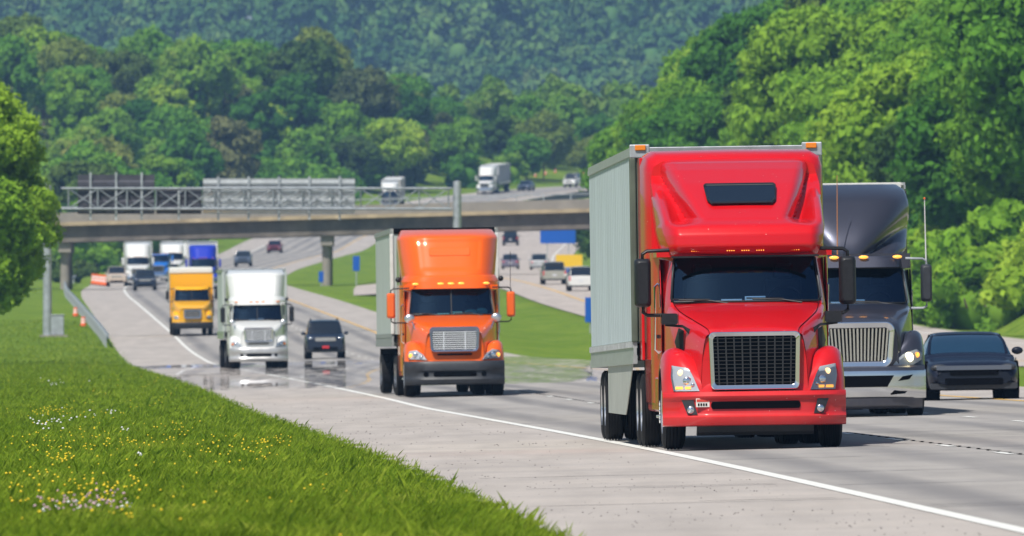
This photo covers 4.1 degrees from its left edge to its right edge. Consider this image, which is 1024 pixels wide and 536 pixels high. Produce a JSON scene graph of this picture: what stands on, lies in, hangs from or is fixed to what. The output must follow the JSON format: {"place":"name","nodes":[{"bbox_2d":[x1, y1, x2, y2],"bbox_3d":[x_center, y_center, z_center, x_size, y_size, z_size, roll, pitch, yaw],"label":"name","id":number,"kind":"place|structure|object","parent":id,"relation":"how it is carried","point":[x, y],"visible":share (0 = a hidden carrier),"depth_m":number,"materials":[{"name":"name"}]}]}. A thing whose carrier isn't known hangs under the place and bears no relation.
{"place":"outdoors","nodes":[
{"label":"outdoors","id":0,"kind":"place"},
{"bbox_2d":[0,12,1023,463],"bbox_3d":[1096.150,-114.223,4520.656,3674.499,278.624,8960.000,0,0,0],"label":"ground","id":1,"kind":"structure","parent":0,"point":[536,328],"depth_m":957.58,"materials":[{"name":"green plant"}]},
{"bbox_2d":[0,33,41,103],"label":"broadleaf tree","id":2,"kind":"object","parent":1,"relation":"on","point":[19,68],"visible":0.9,"depth_m":2005.33,"materials":[{"name":"green plant"}]},
{"bbox_2d":[0,11,42,37],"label":"broadleaf tree","id":3,"kind":"object","parent":1,"relation":"on","point":[14,25],"visible":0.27,"depth_m":2126.16,"materials":[{"name":"green plant"}]},
{"bbox_2d":[0,79,66,314],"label":"broadleaf tree","id":4,"kind":"object","parent":1,"relation":"on","point":[28,205],"visible":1,"depth_m":638.72,"materials":[{"name":"green plant"}]},
{"bbox_2d":[20,25,65,125],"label":"broadleaf tree","id":5,"kind":"object","parent":1,"relation":"on","point":[35,37],"visible":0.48,"depth_m":2064.25,"materials":[{"name":"green plant"}]},
{"bbox_2d":[45,67,99,140],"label":"broadleaf tree","id":6,"kind":"object","parent":1,"relation":"on","point":[71,102],"visible":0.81,"depth_m":1981.88,"materials":[{"name":"green plant"}]},
{"bbox_2d":[36,35,110,91],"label":"broadleaf tree","id":7,"kind":"object","parent":1,"relation":"on","point":[69,51],"visible":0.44,"depth_m":2054.91,"materials":[{"name":"green plant"}]},
{"bbox_2d":[35,64,116,109],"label":"broadleaf tree","id":8,"kind":"object","parent":1,"relation":"on","point":[99,81],"visible":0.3,"depth_m":2011.82,"materials":[{"name":"green plant"}]},
{"bbox_2d":[49,123,102,155],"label":"broadleaf tree","id":9,"kind":"object","parent":1,"relation":"on","point":[67,136],"visible":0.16,"depth_m":1846.92,"materials":[{"name":"green plant"}]},
{"bbox_2d":[41,158,121,203],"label":"broadleaf tree","id":10,"kind":"object","parent":1,"relation":"on","point":[59,176],"visible":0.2,"depth_m":1587.43,"materials":[{"name":"green plant"}]},
{"bbox_2d":[64,275,108,346],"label":"guardrail","id":11,"kind":"object","parent":1,"relation":"on","point":[98,328],"visible":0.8,"depth_m":882.92,"materials":[{"name":"metal"}]},
{"bbox_2d":[48,137,127,168],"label":"broadleaf tree","id":12,"kind":"object","parent":1,"relation":"on","point":[85,150],"visible":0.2,"depth_m":1749.22,"materials":[{"name":"green plant"}]},
{"bbox_2d":[59,134,133,168],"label":"broadleaf tree","id":13,"kind":"object","parent":1,"relation":"on","point":[119,148],"visible":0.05,"depth_m":1821.60,"materials":[{"name":"green plant"}]},
{"bbox_2d":[69,199,123,260],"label":"roadside bush","id":14,"kind":"object","parent":1,"relation":"on","point":[115,250],"visible":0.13,"depth_m":1573.11,"materials":[{"name":"green plant"}]},
{"bbox_2d":[84,247,118,272],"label":"roadside bush","id":15,"kind":"object","parent":1,"relation":"on","point":[100,257],"visible":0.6,"depth_m":1500.83,"materials":[{"name":"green plant"}]},
{"bbox_2d":[75,105,145,164],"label":"broadleaf tree","id":16,"kind":"object","parent":1,"relation":"on","point":[117,123],"visible":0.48,"depth_m":1947.00,"materials":[{"name":"green plant"}]},
{"bbox_2d":[96,49,152,96],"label":"broadleaf tree","id":17,"kind":"object","parent":1,"relation":"on","point":[130,73],"visible":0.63,"depth_m":2070.84,"materials":[{"name":"green plant"}]},
{"bbox_2d":[119,97,160,132],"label":"broadleaf tree","id":18,"kind":"object","parent":1,"relation":"on","point":[137,109],"visible":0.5,"depth_m":1984.78,"materials":[{"name":"green plant"}]},
{"bbox_2d":[113,24,182,74],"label":"broadleaf tree","id":19,"kind":"object","parent":1,"relation":"on","point":[151,42],"visible":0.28,"depth_m":2168.36,"materials":[{"name":"green plant"}]},
{"bbox_2d":[141,153,198,186],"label":"broadleaf tree","id":20,"kind":"object","parent":1,"relation":"on","point":[178,172],"visible":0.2,"depth_m":1767.63,"materials":[{"name":"green plant"}]},
{"bbox_2d":[137,103,210,147],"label":"broadleaf tree","id":21,"kind":"object","parent":1,"relation":"on","point":[163,122],"visible":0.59,"depth_m":1971.50,"materials":[{"name":"green plant"}]},
{"bbox_2d":[1,360,346,535],"bbox_3d":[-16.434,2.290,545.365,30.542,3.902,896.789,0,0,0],"label":"yellow wildflowers","id":22,"kind":"object","parent":1,"relation":"on","point":[107,491],"visible":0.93,"depth_m":145.69,"materials":[{"name":"yellow plant"}]},
{"bbox_2d":[148,84,199,123],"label":"broadleaf tree","id":23,"kind":"object","parent":1,"relation":"on","point":[160,95],"visible":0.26,"depth_m":2017.02,"materials":[{"name":"green plant"}]},
{"bbox_2d":[133,33,245,117],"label":"broadleaf tree","id":24,"kind":"object","parent":1,"relation":"on","point":[194,61],"visible":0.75,"depth_m":2049.77,"materials":[{"name":"green plant"}]},
{"bbox_2d":[155,122,226,178],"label":"broadleaf tree","id":25,"kind":"object","parent":1,"relation":"on","point":[190,144],"visible":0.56,"depth_m":1892.96,"materials":[{"name":"green plant"}]},
{"bbox_2d":[205,115,263,178],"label":"broadleaf tree","id":26,"kind":"object","parent":1,"relation":"on","point":[241,147],"visible":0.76,"depth_m":1906.04,"materials":[{"name":"green plant"}]},
{"bbox_2d":[216,40,272,88],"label":"broadleaf tree","id":27,"kind":"object","parent":1,"relation":"on","point":[248,58],"visible":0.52,"depth_m":2124.43,"materials":[{"name":"green plant"}]},
{"bbox_2d":[43,181,460,334],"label":"sign gantry","id":28,"kind":"object","parent":1,"relation":"on","point":[47,294],"visible":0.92,"depth_m":799.56,"materials":[{"name":"metal"}]},
{"bbox_2d":[78,172,154,219],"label":"overhead sign","id":29,"kind":"object","parent":28,"relation":"attached to","point":[115,180],"visible":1,"depth_m":800.64,"materials":[{"name":"metal"}]},
{"bbox_2d":[156,190,200,219],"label":"overhead sign","id":30,"kind":"object","parent":28,"relation":"attached to","point":[179,198],"visible":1,"depth_m":800.64,"materials":[{"name":"metal"}]},
{"bbox_2d":[203,176,354,219],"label":"overhead sign","id":31,"kind":"object","parent":28,"relation":"attached to","point":[296,198],"visible":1,"depth_m":800.62,"materials":[{"name":"metal"}]},
{"bbox_2d":[228,91,288,151],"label":"broadleaf tree","id":32,"kind":"object","parent":1,"relation":"on","point":[272,121],"visible":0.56,"depth_m":2036.65,"materials":[{"name":"green plant"}]},
{"bbox_2d":[0,318,586,535],"bbox_3d":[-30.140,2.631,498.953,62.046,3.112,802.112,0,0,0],"label":"verge grass","id":33,"kind":"structure","parent":1,"relation":"on","point":[384,496],"depth_m":151.18,"materials":[{"name":"green plant"}]},
{"bbox_2d":[263,71,332,138],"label":"broadleaf tree","id":34,"kind":"object","parent":1,"relation":"on","point":[293,95],"visible":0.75,"depth_m":2069.89,"materials":[{"name":"green plant"}]},
{"bbox_2d":[261,36,344,97],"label":"broadleaf tree","id":35,"kind":"object","parent":1,"relation":"on","point":[318,62],"visible":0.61,"depth_m":2127.01,"materials":[{"name":"green plant"}]},
{"bbox_2d":[274,127,332,166],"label":"broadleaf tree","id":36,"kind":"object","parent":1,"relation":"on","point":[308,141],"visible":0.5,"depth_m":2016.62,"materials":[{"name":"green plant"}]},
{"bbox_2d":[280,155,330,178],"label":"roadside bush","id":37,"kind":"object","parent":1,"relation":"on","point":[291,168],"visible":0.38,"depth_m":1971.66,"materials":[{"name":"green plant"}]},
{"bbox_2d":[53,193,589,289],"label":"overpass","id":38,"kind":"object","parent":1,"relation":"on","point":[533,215],"visible":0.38,"depth_m":1250.58,"materials":[{"name":"concrete"}]},
{"bbox_2d":[294,25,353,75],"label":"broadleaf tree","id":39,"kind":"object","parent":1,"relation":"on","point":[315,32],"visible":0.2,"depth_m":2153.37,"materials":[{"name":"green plant"}]},
{"bbox_2d":[304,100,372,145],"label":"broadleaf tree","id":40,"kind":"object","parent":1,"relation":"on","point":[332,122],"visible":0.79,"depth_m":2068.15,"materials":[{"name":"green plant"}]},
{"bbox_2d":[327,132,394,178],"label":"broadleaf tree","id":41,"kind":"object","parent":1,"relation":"on","point":[358,156],"visible":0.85,"depth_m":2050.10,"materials":[{"name":"green plant"}]},
{"bbox_2d":[326,64,402,122],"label":"broadleaf tree","id":42,"kind":"object","parent":1,"relation":"on","point":[369,90],"visible":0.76,"depth_m":2124.05,"materials":[{"name":"green plant"}]},
{"bbox_2d":[0,0,774,100],"bbox_3d":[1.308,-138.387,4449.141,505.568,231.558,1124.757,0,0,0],"label":"wood","id":43,"kind":"object","parent":1,"relation":"on","point":[464,46],"visible":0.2,"depth_m":4113.93,"materials":[{"name":"green plant"}]},
{"bbox_2d":[363,116,429,176],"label":"broadleaf tree","id":44,"kind":"object","parent":1,"relation":"on","point":[399,143],"visible":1,"depth_m":2054.44,"materials":[{"name":"green plant"}]},
{"bbox_2d":[386,71,434,99],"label":"broadleaf tree","id":45,"kind":"object","parent":1,"relation":"on","point":[421,85],"visible":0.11,"depth_m":2257.09,"materials":[{"name":"green plant"}]},
{"bbox_2d":[387,84,437,126],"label":"broadleaf tree","id":46,"kind":"object","parent":1,"relation":"on","point":[417,107],"visible":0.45,"depth_m":2146.35,"materials":[{"name":"green plant"}]},
{"bbox_2d":[396,150,433,191],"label":"broadleaf tree","id":47,"kind":"object","parent":1,"relation":"on","point":[418,172],"visible":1,"depth_m":2063.75,"materials":[{"name":"green plant"}]},
{"bbox_2d":[428,121,482,172],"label":"broadleaf tree","id":48,"kind":"object","parent":1,"relation":"on","point":[455,138],"visible":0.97,"depth_m":2104.28,"materials":[{"name":"green plant"}]},
{"bbox_2d":[439,150,484,187],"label":"roadside bush","id":49,"kind":"object","parent":1,"relation":"on","point":[464,169],"visible":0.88,"depth_m":2095.77,"materials":[{"name":"green plant"}]},
{"bbox_2d":[481,115,519,159],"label":"broadleaf tree","id":50,"kind":"object","parent":1,"relation":"on","point":[497,135],"visible":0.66,"depth_m":2164.85,"materials":[{"name":"green plant"}]},
{"bbox_2d":[494,151,529,183],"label":"roadside bush","id":51,"kind":"object","parent":1,"relation":"on","point":[518,167],"visible":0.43,"depth_m":2134.14,"materials":[{"name":"green plant"}]},
{"bbox_2d":[388,70,652,166],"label":"valley wood","id":52,"kind":"object","parent":1,"relation":"on","point":[491,99],"depth_m":2331.69,"materials":[{"name":"green plant"}]},
{"bbox_2d":[508,93,545,118],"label":"broadleaf tree","id":53,"kind":"object","parent":1,"relation":"on","point":[527,106],"visible":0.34,"depth_m":2232.86,"materials":[{"name":"green plant"}]},
{"bbox_2d":[502,132,552,179],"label":"broadleaf tree","id":54,"kind":"object","parent":1,"relation":"on","point":[534,151],"visible":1,"depth_m":2141.10,"materials":[{"name":"green plant"}]},
{"bbox_2d":[512,108,578,180],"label":"broadleaf tree","id":55,"kind":"object","parent":1,"relation":"on","point":[551,128],"visible":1,"depth_m":2151.83,"materials":[{"name":"green plant"}]},
{"bbox_2d":[540,230,575,267],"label":"road sign","id":56,"kind":"object","parent":1,"relation":"on","point":[561,236],"visible":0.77,"depth_m":1440.04,"materials":[{"name":"blue metal"}]},
{"bbox_2d":[544,93,588,165],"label":"broadleaf tree","id":57,"kind":"object","parent":1,"relation":"on","point":[570,110],"visible":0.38,"depth_m":2244.30,"materials":[{"name":"green plant"}]},
{"bbox_2d":[561,136,596,171],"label":"broadleaf tree","id":58,"kind":"object","parent":1,"relation":"on","point":[575,157],"visible":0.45,"depth_m":2171.06,"materials":[{"name":"green plant"}]},
{"bbox_2d":[573,116,618,142],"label":"broadleaf tree","id":59,"kind":"object","parent":1,"relation":"on","point":[590,127],"visible":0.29,"depth_m":2191.50,"materials":[{"name":"green plant"}]},
{"bbox_2d":[578,116,623,191],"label":"broadleaf tree","id":60,"kind":"object","parent":1,"relation":"on","point":[601,144],"visible":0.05,"depth_m":1376.81,"materials":[{"name":"green plant"}]},
{"bbox_2d":[619,93,706,149],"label":"broadleaf tree","id":61,"kind":"object","parent":1,"relation":"on","point":[658,128],"visible":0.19,"depth_m":1247.24,"materials":[{"name":"green plant"}]},
{"bbox_2d":[615,76,723,149],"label":"broadleaf tree","id":62,"kind":"object","parent":1,"relation":"on","point":[637,110],"visible":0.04,"depth_m":1290.66,"materials":[{"name":"green plant"}]},
{"bbox_2d":[654,24,714,82],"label":"broadleaf tree","id":63,"kind":"object","parent":1,"relation":"on","point":[668,64],"visible":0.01,"depth_m":1433.96,"materials":[{"name":"green plant"}]},
{"bbox_2d":[663,91,728,146],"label":"broadleaf tree","id":64,"kind":"object","parent":1,"relation":"on","point":[701,122],"visible":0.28,"depth_m":1236.59,"materials":[{"name":"green plant"}]},
{"bbox_2d":[670,5,773,92],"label":"broadleaf tree","id":65,"kind":"object","parent":1,"relation":"on","point":[719,46],"visible":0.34,"depth_m":1298.29,"materials":[{"name":"green plant"}]},
{"bbox_2d":[727,3,865,145],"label":"broadleaf tree","id":66,"kind":"object","parent":1,"relation":"on","point":[792,47],"visible":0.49,"depth_m":1099.24,"materials":[{"name":"green plant"}]},
{"bbox_2d":[771,68,862,144],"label":"broadleaf tree","id":67,"kind":"object","parent":1,"relation":"on","point":[807,100],"visible":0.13,"depth_m":1047.77,"materials":[{"name":"green plant"}]},
{"bbox_2d":[821,0,882,33],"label":"broadleaf tree","id":68,"kind":"object","parent":1,"relation":"on","point":[848,7],"visible":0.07,"depth_m":1172.97,"materials":[{"name":"green plant"}]},
{"bbox_2d":[803,61,919,182],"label":"broadleaf tree","id":69,"kind":"object","parent":1,"relation":"on","point":[853,125],"visible":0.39,"depth_m":945.35,"materials":[{"name":"green plant"}]},
{"bbox_2d":[834,0,921,73],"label":"broadleaf tree","id":70,"kind":"object","parent":1,"relation":"on","point":[871,28],"visible":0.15,"depth_m":1057.52,"materials":[{"name":"green plant"}]},
{"bbox_2d":[861,105,914,213],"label":"broadleaf tree","id":71,"kind":"object","parent":1,"relation":"on","point":[882,147],"visible":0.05,"depth_m":932.34,"materials":[{"name":"green plant"}]},
{"bbox_2d":[865,0,944,71],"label":"broadleaf tree","id":72,"kind":"object","parent":1,"relation":"on","point":[913,22],"visible":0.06,"depth_m":1033.22,"materials":[{"name":"green plant"}]},
{"bbox_2d":[872,14,940,69],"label":"broadleaf tree","id":73,"kind":"object","parent":1,"relation":"on","point":[925,39],"visible":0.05,"depth_m":1024.84,"materials":[{"name":"green plant"}]},
{"bbox_2d":[909,234,945,286],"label":"roadside bush","id":74,"kind":"object","parent":1,"relation":"on","point":[932,247],"visible":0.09,"depth_m":849.68,"materials":[{"name":"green plant"}]},
{"bbox_2d":[904,30,959,106],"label":"broadleaf tree","id":75,"kind":"object","parent":1,"relation":"on","point":[919,86],"visible":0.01,"depth_m":917.93,"materials":[{"name":"green plant"}]},
{"bbox_2d":[883,60,987,229],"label":"broadleaf tree","id":76,"kind":"object","parent":1,"relation":"on","point":[924,160],"visible":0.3,"depth_m":892.37,"materials":[{"name":"green plant"}]},
{"bbox_2d":[913,255,994,330],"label":"roadside bush","id":77,"kind":"object","parent":1,"relation":"on","point":[936,312],"visible":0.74,"depth_m":811.70,"materials":[{"name":"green plant"}]},
{"bbox_2d":[932,245,1003,329],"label":"roadside bush","id":78,"kind":"object","parent":1,"relation":"on","point":[970,252],"visible":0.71,"depth_m":814.16,"materials":[{"name":"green plant"}]},
{"bbox_2d":[923,0,1023,184],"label":"broadleaf tree","id":79,"kind":"object","parent":1,"relation":"on","point":[983,75],"visible":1,"depth_m":869.22,"materials":[{"name":"green plant"}]},
{"bbox_2d":[933,95,1023,206],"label":"broadleaf tree","id":80,"kind":"object","parent":1,"relation":"on","point":[987,190],"visible":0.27,"depth_m":879.39,"materials":[{"name":"green plant"}]},
{"bbox_2d":[939,197,1023,257],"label":"roadside bush","id":81,"kind":"object","parent":1,"relation":"on","point":[997,219],"visible":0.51,"depth_m":837.94,"materials":[{"name":"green plant"}]},
{"bbox_2d":[969,269,1023,331],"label":"roadside bush","id":82,"kind":"object","parent":1,"relation":"on","point":[997,319],"visible":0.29,"depth_m":806.34,"materials":[{"name":"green plant"}]},
{"bbox_2d":[978,243,1023,311],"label":"roadside bush","id":83,"kind":"object","parent":1,"relation":"on","point":[1006,288],"visible":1,"depth_m":769.75,"materials":[{"name":"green plant"}]},
{"bbox_2d":[981,238,1023,288],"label":"roadside bush","id":84,"kind":"object","parent":1,"relation":"on","point":[1007,247],"visible":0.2,"depth_m":803.77,"materials":[{"name":"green plant"}]},
{"bbox_2d":[81,185,1023,535],"bbox_3d":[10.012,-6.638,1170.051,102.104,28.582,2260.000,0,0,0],"label":"shoulder","id":85,"kind":"object","parent":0,"point":[615,497],"visible":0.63,"depth_m":165.91},
{"bbox_2d":[136,356,643,388],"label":"heat haze","id":86,"kind":"object","parent":85,"relation":"on","point":[292,367],"visible":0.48,"depth_m":540.47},
{"bbox_2d":[125,186,1023,533],"bbox_3d":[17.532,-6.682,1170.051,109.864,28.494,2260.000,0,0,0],"label":"road","id":87,"kind":"structure","parent":0,"point":[961,484],"depth_m":222.65,"materials":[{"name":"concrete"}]},
{"bbox_2d":[122,241,153,284],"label":"semi truck","id":88,"kind":"object","parent":87,"relation":"on","point":[137,255],"visible":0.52,"depth_m":1328.20,"materials":[{"name":"white paint"}]},
{"bbox_2d":[158,241,183,279],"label":"semi truck","id":89,"kind":"object","parent":87,"relation":"on","point":[175,249],"visible":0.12,"depth_m":1403.04,"materials":[{"name":"white paint"}]},
{"bbox_2d":[166,266,216,335],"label":"box truck","id":90,"kind":"object","parent":87,"relation":"on","point":[190,291],"visible":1,"depth_m":800.26,"materials":[{"name":"yellow paint"}]},
{"bbox_2d":[183,241,220,289],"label":"semi truck","id":91,"kind":"object","parent":87,"relation":"on","point":[200,253],"visible":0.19,"depth_m":1198.38,"materials":[{"name":"blue paint"}]},
{"bbox_2d":[216,268,293,368],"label":"semi truck","id":92,"kind":"object","parent":87,"relation":"on","point":[253,324],"visible":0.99,"depth_m":582.94,"materials":[{"name":"white paint"}]},
{"bbox_2d":[301,318,347,358],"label":"suv","id":93,"kind":"object","parent":87,"relation":"on","point":[324,336],"visible":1,"depth_m":668.45,"materials":[{"name":"blue paint"}]},
{"bbox_2d":[378,177,405,203],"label":"semi truck","id":94,"kind":"object","parent":87,"relation":"on","point":[393,182],"visible":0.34,"depth_m":1975.75,"materials":[{"name":"white paint"}]},
{"bbox_2d":[374,227,514,396],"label":"semi truck","id":95,"kind":"object","parent":87,"relation":"on","point":[438,307],"visible":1,"depth_m":344.00,"materials":[{"name":"orange paint"}]},
{"bbox_2d":[476,163,510,193],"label":"semi truck","id":96,"kind":"object","parent":87,"relation":"on","point":[492,176],"visible":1,"depth_m":2054.07,"materials":[{"name":"white paint"}]},
{"bbox_2d":[123,186,1023,532],"bbox_3d":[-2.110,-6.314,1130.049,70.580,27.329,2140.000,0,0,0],"label":"edge line","id":97,"kind":"object","parent":87,"relation":"on","point":[941,512],"visible":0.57,"depth_m":162.57,"materials":[{"name":"white paint"}]},
{"bbox_2d":[587,142,855,449],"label":"semi truck","id":98,"kind":"object","parent":87,"relation":"on","point":[712,314],"visible":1,"depth_m":192.16,"materials":[{"name":"red metal"}]},
{"bbox_2d":[823,182,931,414],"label":"semi truck","id":99,"kind":"object","parent":87,"relation":"on","point":[876,339],"visible":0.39,"depth_m":249.02,"materials":[{"name":"black metal"}]},
{"bbox_2d":[923,331,1022,400],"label":"sports car","id":100,"kind":"object","parent":87,"relation":"on","point":[969,360],"visible":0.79,"depth_m":289.58,"materials":[{"name":"black paint"}]},
{"bbox_2d":[277,189,1023,399],"bbox_3d":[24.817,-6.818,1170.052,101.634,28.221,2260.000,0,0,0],"label":"median shoulder","id":101,"kind":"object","parent":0,"point":[360,316],"visible":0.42,"depth_m":981.54},
{"bbox_2d":[497,231,1023,365],"bbox_3d":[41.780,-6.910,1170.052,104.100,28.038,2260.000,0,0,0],"label":"opposite road","id":102,"kind":"structure","parent":0,"point":[527,247],"depth_m":1106.53,"materials":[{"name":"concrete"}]},
{"bbox_2d":[538,261,567,284],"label":"minivan","id":103,"kind":"object","parent":102,"relation":"on","point":[555,270],"visible":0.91,"depth_m":1100.11,"materials":[{"name":"grey metal"}]},
{"bbox_2d":[564,266,590,290],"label":"suv","id":104,"kind":"object","parent":102,"relation":"on","point":[578,276],"visible":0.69,"depth_m":1050.09,"materials":[{"name":"white paint"}]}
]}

